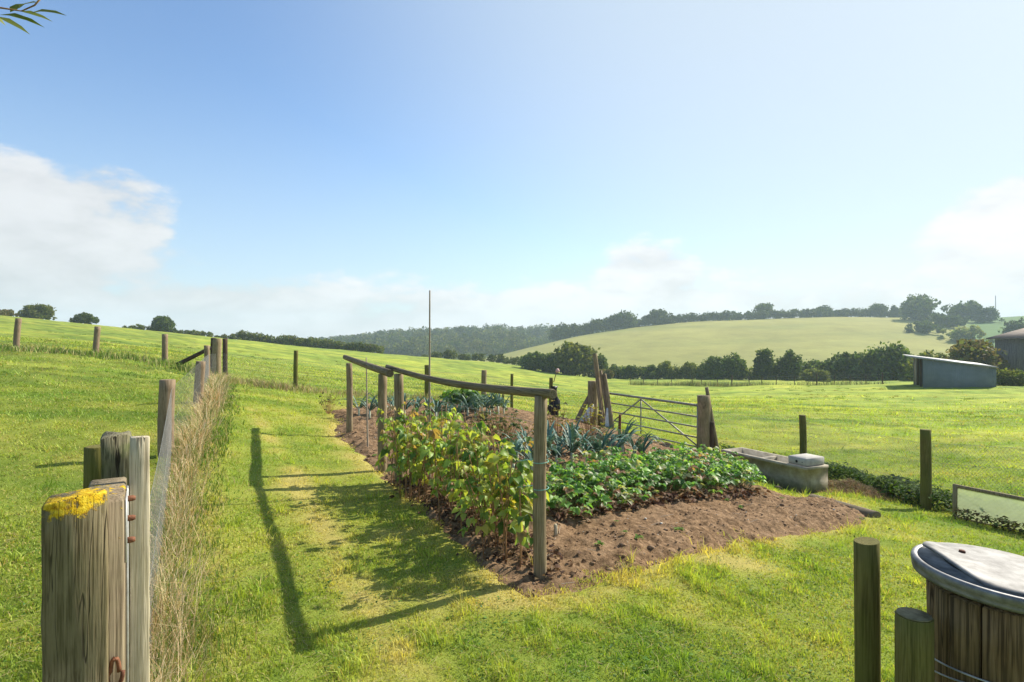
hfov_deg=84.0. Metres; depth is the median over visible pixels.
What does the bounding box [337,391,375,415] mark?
leek
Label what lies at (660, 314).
tree
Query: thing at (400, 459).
raspberry cane
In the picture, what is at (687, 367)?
bush
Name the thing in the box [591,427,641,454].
leek
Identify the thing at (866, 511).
log
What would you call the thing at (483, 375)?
stock fence
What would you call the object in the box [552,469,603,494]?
root crop
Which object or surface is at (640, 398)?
metal gate
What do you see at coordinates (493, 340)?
woodland
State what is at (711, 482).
root crop
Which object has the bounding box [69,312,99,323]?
tree
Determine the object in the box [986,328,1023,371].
barn
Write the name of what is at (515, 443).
leek
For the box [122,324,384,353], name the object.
hedge
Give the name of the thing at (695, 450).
root crop
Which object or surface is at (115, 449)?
mossy post
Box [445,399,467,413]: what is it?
leek
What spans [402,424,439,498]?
raspberry cane
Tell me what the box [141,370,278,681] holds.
dry grass
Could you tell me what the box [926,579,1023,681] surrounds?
barrel
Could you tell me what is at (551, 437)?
leek
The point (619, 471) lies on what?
root crop
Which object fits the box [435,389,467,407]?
kale
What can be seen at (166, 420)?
netting fence
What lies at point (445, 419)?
raspberry cane
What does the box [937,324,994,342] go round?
tree
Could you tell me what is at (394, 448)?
raspberry cane
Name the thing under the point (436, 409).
leek
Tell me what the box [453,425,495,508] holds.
raspberry cane
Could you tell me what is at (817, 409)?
tussocks
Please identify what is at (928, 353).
bush
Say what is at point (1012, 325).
tree
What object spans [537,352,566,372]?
bush
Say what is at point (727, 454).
root crop
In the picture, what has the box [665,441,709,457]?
root crop
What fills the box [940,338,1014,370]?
bush
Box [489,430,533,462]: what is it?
leek
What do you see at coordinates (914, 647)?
stump post
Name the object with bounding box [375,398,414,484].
raspberry cane
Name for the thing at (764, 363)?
tree
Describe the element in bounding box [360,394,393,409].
leek
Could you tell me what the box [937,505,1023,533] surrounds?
undergrowth
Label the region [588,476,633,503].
root crop
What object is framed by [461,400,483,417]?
leek
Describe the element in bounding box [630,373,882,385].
valley fence
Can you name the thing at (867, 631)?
round post
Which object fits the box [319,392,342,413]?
weed
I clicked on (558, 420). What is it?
currant bush
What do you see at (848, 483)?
clippings
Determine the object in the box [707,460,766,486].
root crop
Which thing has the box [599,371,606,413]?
leaning pole
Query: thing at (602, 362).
bush
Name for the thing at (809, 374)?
bush
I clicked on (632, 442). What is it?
leek
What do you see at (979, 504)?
undergrowth
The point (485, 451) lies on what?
raspberry cane
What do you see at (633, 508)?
pebbles
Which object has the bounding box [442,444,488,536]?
raspberry cane
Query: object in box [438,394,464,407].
leek
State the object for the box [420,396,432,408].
leek
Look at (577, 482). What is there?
root crop
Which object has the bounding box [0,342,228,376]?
rough grass
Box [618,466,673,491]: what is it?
root crop
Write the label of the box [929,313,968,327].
tree
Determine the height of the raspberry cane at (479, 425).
0.944 m
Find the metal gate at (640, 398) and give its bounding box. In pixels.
[605,392,697,447]
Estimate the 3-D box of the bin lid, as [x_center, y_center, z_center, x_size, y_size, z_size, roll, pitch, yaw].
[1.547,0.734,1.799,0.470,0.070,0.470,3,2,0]
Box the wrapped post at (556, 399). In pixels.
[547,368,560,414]
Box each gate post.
[41,485,108,681]
[587,381,597,424]
[697,395,710,452]
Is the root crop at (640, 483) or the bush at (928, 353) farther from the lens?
the bush at (928, 353)
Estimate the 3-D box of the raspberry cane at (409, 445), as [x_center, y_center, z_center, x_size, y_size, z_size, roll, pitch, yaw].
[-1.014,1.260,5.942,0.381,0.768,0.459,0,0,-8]
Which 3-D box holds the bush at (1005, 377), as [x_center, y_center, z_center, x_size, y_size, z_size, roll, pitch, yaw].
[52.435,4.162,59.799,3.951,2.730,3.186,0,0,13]
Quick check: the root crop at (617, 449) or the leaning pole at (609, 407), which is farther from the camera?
the leaning pole at (609, 407)
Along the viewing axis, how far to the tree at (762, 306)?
416.73 m
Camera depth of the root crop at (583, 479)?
5.57 m
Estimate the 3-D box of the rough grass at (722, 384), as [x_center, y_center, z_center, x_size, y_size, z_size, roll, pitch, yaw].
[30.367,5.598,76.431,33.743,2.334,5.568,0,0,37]
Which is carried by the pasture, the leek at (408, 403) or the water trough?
the water trough
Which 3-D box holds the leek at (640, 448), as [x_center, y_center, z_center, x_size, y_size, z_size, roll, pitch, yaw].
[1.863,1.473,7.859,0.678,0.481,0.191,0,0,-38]
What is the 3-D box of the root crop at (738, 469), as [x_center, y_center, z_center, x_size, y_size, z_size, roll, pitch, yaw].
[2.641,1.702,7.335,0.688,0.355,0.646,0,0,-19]
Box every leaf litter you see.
[384,470,585,579]
[547,485,771,522]
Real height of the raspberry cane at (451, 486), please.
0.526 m
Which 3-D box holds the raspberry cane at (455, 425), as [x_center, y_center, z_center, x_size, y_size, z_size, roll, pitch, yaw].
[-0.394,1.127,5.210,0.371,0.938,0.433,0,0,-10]
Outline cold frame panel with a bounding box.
[952,484,1023,528]
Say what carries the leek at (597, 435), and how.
on the soil
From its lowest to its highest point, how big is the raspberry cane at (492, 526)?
0.804 m
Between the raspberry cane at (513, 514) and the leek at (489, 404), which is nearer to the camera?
the raspberry cane at (513, 514)
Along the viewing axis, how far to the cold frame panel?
7.30 m
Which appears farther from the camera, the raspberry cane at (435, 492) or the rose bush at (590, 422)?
the rose bush at (590, 422)
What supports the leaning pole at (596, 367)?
on the pasture
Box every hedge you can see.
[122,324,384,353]
[421,349,520,365]
[601,363,912,380]
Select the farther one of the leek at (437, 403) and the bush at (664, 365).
the bush at (664, 365)
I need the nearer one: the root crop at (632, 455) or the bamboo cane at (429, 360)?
the bamboo cane at (429, 360)
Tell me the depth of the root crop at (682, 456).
7.20 m
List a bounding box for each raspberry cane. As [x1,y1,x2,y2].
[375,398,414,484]
[376,402,427,488]
[377,408,409,484]
[380,401,426,497]
[393,423,439,485]
[395,403,426,484]
[396,425,441,502]
[396,427,430,498]
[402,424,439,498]
[412,417,446,499]
[413,414,470,524]
[419,407,454,476]
[420,404,461,476]
[424,412,463,478]
[427,403,457,490]
[430,405,461,480]
[430,417,466,509]
[432,453,457,501]
[442,414,490,507]
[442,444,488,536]
[443,428,482,478]
[444,428,485,485]
[446,463,485,514]
[448,465,491,558]
[449,411,485,508]
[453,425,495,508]
[455,421,488,480]
[458,455,500,535]
[463,442,516,535]
[469,431,511,528]
[478,425,533,542]
[479,445,515,516]
[479,450,532,546]
[481,428,549,563]
[482,440,547,540]
[486,453,538,566]
[489,451,522,533]
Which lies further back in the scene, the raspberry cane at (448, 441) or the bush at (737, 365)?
the bush at (737, 365)
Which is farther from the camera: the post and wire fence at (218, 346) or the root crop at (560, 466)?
the post and wire fence at (218, 346)
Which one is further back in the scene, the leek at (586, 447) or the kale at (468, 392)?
the kale at (468, 392)
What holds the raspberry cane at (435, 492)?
on the soil
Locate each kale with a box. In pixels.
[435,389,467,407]
[442,388,487,409]
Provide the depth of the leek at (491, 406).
11.12 m
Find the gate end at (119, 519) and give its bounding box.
[88,477,135,681]
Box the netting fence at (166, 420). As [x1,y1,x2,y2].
[149,345,215,653]
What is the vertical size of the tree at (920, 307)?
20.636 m
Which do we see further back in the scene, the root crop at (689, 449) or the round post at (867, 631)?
the root crop at (689, 449)
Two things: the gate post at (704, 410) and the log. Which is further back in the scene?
the gate post at (704, 410)
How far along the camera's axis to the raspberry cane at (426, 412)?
6.35 m
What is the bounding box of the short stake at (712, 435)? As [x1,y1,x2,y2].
[710,422,713,454]
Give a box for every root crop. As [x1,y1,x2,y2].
[546,459,586,481]
[546,463,583,493]
[546,467,595,496]
[546,470,605,503]
[546,475,597,505]
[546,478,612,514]
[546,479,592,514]
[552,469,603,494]
[555,467,598,482]
[557,454,600,475]
[570,473,616,499]
[572,455,635,483]
[576,458,616,478]
[578,471,647,507]
[581,446,635,471]
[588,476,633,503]
[600,446,639,466]
[601,462,647,489]
[606,453,645,472]
[607,471,645,496]
[608,461,658,490]
[613,475,658,500]
[614,457,661,487]
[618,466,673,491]
[621,450,649,462]
[622,463,673,490]
[629,459,656,481]
[632,450,660,463]
[637,449,684,464]
[637,460,684,490]
[640,446,672,463]
[643,454,683,472]
[644,458,681,482]
[646,460,701,493]
[655,444,686,459]
[658,454,697,473]
[660,457,711,482]
[662,447,710,477]
[663,459,720,486]
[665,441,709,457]
[668,447,699,458]
[674,469,727,492]
[677,447,709,457]
[685,456,735,488]
[686,457,714,478]
[688,444,725,455]
[689,457,732,482]
[705,458,742,482]
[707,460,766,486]
[708,453,749,477]
[710,468,740,485]
[711,449,744,463]
[712,455,742,470]
[713,451,756,472]
[720,466,765,490]
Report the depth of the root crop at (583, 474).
6.00 m
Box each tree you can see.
[0,309,18,316]
[18,303,56,319]
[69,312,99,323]
[149,315,176,332]
[609,309,637,329]
[641,308,674,324]
[751,302,774,312]
[751,348,777,379]
[775,349,804,380]
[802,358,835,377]
[815,305,833,316]
[868,303,890,316]
[890,305,902,316]
[898,293,941,321]
[904,320,945,332]
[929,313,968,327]
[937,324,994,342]
[940,300,986,320]
[966,306,1004,322]
[998,317,1023,333]
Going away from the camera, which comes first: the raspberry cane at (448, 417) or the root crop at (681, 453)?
the raspberry cane at (448, 417)
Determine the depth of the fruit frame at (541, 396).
3.84 m
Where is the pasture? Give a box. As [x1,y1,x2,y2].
[0,315,1023,681]
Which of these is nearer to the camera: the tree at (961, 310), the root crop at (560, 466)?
the root crop at (560, 466)
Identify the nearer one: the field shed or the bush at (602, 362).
the field shed
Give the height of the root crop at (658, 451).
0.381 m
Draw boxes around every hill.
[412,327,621,360]
[477,316,1023,378]
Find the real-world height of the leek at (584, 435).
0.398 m
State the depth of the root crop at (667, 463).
6.66 m
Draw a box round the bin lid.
[911,541,1023,614]
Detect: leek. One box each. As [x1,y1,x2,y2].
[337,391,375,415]
[353,394,392,417]
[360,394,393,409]
[392,393,419,413]
[407,397,423,408]
[419,397,450,418]
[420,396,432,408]
[427,397,445,415]
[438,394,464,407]
[439,404,454,411]
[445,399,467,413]
[452,392,474,410]
[453,393,483,415]
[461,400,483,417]
[467,393,498,412]
[469,390,493,413]
[471,396,512,415]
[482,392,507,413]
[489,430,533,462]
[495,439,524,468]
[502,395,510,413]
[509,425,550,458]
[514,432,562,470]
[546,420,558,457]
[546,437,568,463]
[550,425,584,455]
[554,422,598,461]
[562,416,582,445]
[563,437,603,461]
[574,424,620,443]
[574,429,601,454]
[578,421,630,459]
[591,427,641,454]
[610,430,664,452]
[611,416,646,454]
[630,430,660,453]
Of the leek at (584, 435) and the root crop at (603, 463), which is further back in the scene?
the leek at (584, 435)
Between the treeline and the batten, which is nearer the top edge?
the treeline
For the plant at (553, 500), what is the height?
0.318 m
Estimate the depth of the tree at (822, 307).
418.01 m
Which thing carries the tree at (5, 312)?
on the pasture
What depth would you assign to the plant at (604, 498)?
5.20 m
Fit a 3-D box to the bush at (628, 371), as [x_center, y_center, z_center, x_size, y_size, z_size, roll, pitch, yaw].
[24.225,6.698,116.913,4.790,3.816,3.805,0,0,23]
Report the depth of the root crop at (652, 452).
7.61 m
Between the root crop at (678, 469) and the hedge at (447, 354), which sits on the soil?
the root crop at (678, 469)
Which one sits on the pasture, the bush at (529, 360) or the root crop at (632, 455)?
the bush at (529, 360)
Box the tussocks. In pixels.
[0,329,1023,520]
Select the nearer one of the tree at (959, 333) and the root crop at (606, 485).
the root crop at (606, 485)
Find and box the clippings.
[771,477,905,502]
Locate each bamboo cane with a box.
[366,357,368,446]
[429,290,430,478]
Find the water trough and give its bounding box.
[721,447,828,492]
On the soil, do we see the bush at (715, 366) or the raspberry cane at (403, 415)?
the raspberry cane at (403, 415)
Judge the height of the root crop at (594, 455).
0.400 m
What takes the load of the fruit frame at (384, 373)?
on the soil
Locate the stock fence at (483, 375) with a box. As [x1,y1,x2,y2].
[221,350,586,417]
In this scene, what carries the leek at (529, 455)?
on the soil
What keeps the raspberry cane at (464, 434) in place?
on the soil
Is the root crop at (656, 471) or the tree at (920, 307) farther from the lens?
the tree at (920, 307)
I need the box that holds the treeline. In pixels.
[546,307,909,341]
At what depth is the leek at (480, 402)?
11.37 m
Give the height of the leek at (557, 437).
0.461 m
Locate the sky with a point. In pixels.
(301, 168)
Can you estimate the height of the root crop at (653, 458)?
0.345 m
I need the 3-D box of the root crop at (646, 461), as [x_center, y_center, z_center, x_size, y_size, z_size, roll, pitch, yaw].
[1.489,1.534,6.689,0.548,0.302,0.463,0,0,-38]
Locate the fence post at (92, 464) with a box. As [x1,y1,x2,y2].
[83,444,100,488]
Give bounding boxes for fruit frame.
[343,355,393,472]
[385,364,556,579]
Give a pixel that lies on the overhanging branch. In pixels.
(15, 7)
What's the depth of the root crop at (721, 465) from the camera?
7.08 m
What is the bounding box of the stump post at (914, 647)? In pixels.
[894,607,934,681]
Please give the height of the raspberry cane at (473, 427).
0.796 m
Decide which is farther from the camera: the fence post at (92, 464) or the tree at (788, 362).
the tree at (788, 362)
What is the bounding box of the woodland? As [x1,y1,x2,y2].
[294,322,586,359]
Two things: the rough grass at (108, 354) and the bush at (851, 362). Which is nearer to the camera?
the rough grass at (108, 354)
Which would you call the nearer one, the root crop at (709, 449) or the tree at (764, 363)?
the root crop at (709, 449)
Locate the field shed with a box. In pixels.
[903,354,998,387]
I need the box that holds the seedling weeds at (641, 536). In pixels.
[373,454,864,545]
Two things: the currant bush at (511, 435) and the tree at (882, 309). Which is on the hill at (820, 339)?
the tree at (882, 309)
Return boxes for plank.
[595,432,625,451]
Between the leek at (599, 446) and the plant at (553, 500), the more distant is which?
the leek at (599, 446)
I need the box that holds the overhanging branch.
[0,0,63,33]
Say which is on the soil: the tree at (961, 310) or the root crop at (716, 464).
the root crop at (716, 464)
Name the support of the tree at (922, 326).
on the hill at (820, 339)
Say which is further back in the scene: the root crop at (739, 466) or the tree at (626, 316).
the tree at (626, 316)
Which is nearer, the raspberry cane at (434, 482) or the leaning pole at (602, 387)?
the raspberry cane at (434, 482)
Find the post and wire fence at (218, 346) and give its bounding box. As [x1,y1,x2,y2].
[0,318,227,376]
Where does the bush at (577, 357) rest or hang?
on the pasture
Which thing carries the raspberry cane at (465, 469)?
on the soil
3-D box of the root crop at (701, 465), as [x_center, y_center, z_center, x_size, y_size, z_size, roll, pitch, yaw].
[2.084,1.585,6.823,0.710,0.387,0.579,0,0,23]
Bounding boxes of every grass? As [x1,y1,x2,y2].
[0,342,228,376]
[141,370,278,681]
[211,374,505,403]
[625,379,889,386]
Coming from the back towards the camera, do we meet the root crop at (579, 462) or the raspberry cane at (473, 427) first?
the root crop at (579, 462)
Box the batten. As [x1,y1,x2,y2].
[129,436,149,681]
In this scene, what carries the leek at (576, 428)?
on the soil
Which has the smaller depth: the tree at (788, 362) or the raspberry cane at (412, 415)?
the raspberry cane at (412, 415)
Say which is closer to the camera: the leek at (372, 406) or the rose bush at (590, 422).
the rose bush at (590, 422)
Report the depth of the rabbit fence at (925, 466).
8.23 m
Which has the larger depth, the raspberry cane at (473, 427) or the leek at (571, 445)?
the leek at (571, 445)
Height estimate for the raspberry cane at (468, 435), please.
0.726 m
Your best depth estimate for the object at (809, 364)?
109.36 m
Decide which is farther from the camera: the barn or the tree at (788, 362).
the tree at (788, 362)
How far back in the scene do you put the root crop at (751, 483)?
7.08 m
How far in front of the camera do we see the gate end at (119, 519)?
1.74 m
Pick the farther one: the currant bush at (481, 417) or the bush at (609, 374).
the bush at (609, 374)
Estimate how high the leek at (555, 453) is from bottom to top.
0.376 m
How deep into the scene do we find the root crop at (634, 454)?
7.24 m
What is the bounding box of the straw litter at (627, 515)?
[353,411,865,583]
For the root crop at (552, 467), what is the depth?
5.83 m
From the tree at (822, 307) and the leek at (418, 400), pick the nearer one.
the leek at (418, 400)
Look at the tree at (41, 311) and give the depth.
120.77 m
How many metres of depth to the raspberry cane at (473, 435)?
4.71 m
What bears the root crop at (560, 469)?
on the soil
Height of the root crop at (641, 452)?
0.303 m
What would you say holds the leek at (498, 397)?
on the soil
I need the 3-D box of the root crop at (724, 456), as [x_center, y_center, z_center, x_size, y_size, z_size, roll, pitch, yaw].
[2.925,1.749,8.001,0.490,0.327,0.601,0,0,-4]
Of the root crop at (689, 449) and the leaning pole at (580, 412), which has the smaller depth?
the root crop at (689, 449)
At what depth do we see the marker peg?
4.58 m
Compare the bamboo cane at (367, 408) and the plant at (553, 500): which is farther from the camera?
the bamboo cane at (367, 408)
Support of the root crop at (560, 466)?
on the soil
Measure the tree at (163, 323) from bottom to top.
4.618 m
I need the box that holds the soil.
[331,399,865,597]
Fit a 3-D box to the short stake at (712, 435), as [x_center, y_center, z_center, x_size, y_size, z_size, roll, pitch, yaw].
[4.189,2.101,11.904,0.092,0.817,0.096,0,0,0]
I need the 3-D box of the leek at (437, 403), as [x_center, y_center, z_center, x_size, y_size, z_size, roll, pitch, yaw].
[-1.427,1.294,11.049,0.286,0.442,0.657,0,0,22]
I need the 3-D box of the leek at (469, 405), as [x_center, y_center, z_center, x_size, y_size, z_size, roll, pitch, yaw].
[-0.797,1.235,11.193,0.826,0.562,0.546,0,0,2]
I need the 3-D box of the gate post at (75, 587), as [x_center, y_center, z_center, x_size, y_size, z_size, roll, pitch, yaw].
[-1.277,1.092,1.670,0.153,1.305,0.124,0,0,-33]
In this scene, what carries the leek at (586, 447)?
on the soil
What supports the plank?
on the soil
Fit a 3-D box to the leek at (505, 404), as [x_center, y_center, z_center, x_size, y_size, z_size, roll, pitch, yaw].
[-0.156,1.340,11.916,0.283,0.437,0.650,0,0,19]
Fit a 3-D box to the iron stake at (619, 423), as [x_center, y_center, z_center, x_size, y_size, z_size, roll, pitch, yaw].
[1.686,1.485,8.878,0.063,0.684,0.067,0,0,-23]
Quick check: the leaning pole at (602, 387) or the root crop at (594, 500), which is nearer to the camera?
the root crop at (594, 500)
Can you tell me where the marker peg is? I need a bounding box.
[554,524,557,535]
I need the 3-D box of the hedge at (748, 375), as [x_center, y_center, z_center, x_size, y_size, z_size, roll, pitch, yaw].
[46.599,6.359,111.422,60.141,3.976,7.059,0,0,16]
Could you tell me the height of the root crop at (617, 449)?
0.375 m
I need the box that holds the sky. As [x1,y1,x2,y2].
[0,0,1023,339]
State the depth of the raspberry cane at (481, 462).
4.50 m
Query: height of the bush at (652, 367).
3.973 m
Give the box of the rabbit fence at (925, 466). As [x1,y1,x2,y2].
[712,410,1023,519]
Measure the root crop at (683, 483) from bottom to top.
0.386 m
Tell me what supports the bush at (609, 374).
on the pasture
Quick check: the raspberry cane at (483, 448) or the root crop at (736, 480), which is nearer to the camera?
the raspberry cane at (483, 448)
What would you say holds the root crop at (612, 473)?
on the soil
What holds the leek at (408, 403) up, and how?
on the soil
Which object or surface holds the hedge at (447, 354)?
on the pasture
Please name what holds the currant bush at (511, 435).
on the soil
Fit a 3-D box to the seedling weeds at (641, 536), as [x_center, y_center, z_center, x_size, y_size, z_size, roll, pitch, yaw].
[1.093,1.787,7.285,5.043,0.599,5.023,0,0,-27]
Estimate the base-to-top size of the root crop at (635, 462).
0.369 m
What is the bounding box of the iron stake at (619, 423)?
[618,414,620,433]
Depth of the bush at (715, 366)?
111.50 m
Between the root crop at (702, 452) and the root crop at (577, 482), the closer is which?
the root crop at (577, 482)
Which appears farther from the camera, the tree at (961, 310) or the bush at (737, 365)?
the tree at (961, 310)
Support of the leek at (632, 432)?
on the soil
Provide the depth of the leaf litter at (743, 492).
5.82 m
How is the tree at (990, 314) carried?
on the hill at (820, 339)
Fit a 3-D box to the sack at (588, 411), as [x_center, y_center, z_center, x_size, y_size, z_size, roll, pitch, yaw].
[1.927,1.906,14.854,0.417,0.528,0.165,0,0,0]
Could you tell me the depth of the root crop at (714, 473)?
6.47 m
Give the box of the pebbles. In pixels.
[364,432,858,561]
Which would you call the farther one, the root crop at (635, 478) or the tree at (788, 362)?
the tree at (788, 362)
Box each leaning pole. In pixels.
[575,395,587,419]
[593,353,604,426]
[597,378,603,426]
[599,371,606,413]
[603,374,614,428]
[705,387,719,452]
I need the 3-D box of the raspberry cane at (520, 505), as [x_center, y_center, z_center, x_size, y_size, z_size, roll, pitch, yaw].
[0.024,1.196,3.999,0.450,0.852,0.374,0,0,24]
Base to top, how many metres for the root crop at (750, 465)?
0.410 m
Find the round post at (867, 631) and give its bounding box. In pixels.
[853,537,880,681]
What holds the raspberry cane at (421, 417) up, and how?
on the soil
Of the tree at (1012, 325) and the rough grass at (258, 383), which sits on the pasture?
the rough grass at (258, 383)
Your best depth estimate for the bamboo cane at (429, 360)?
6.29 m
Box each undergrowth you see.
[714,441,1023,521]
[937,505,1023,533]
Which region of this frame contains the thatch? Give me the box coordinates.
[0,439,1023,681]
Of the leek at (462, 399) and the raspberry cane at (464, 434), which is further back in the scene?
the leek at (462, 399)
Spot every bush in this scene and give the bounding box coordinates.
[464,405,508,444]
[481,403,529,450]
[517,351,546,370]
[531,400,582,446]
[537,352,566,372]
[548,340,600,376]
[574,404,608,442]
[591,354,608,375]
[593,369,614,378]
[619,365,639,379]
[640,364,658,378]
[657,360,675,378]
[679,361,699,378]
[698,355,733,379]
[723,352,747,379]
[799,368,830,381]
[825,349,873,380]
[860,341,913,380]
[902,349,947,378]
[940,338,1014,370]
[996,368,1023,385]
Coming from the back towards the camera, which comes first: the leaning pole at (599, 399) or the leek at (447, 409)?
the leaning pole at (599, 399)
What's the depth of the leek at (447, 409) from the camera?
11.17 m
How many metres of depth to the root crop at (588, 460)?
6.31 m
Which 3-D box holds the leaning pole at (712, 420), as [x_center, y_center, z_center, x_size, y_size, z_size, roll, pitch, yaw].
[4.231,1.731,11.990,0.110,1.527,0.097,-4,-6,-45]
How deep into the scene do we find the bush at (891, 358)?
101.64 m
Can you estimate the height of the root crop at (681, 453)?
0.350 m
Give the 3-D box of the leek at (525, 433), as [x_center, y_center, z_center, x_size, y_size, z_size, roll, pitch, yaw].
[0.210,1.321,6.997,0.217,0.548,0.772,0,0,-33]
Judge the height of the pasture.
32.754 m
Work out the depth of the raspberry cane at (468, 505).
4.18 m
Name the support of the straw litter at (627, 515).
on the soil
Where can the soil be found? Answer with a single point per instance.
(604, 561)
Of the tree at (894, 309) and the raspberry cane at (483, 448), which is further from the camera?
the tree at (894, 309)
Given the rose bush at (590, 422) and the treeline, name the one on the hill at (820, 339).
the treeline
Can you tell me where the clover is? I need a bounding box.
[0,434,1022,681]
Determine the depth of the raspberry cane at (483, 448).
4.39 m
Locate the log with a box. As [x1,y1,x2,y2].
[807,494,880,517]
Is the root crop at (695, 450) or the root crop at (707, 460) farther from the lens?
the root crop at (695, 450)
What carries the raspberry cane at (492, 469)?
on the soil
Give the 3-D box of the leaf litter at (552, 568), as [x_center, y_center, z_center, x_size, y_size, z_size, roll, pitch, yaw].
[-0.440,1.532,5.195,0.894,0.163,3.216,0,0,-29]
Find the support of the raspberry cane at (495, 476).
on the soil
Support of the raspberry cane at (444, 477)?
on the soil
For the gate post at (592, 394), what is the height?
1.402 m
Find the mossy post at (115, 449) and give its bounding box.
[100,431,131,612]
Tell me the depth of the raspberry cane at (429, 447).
5.57 m
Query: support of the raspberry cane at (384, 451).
on the soil
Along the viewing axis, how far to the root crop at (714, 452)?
8.71 m

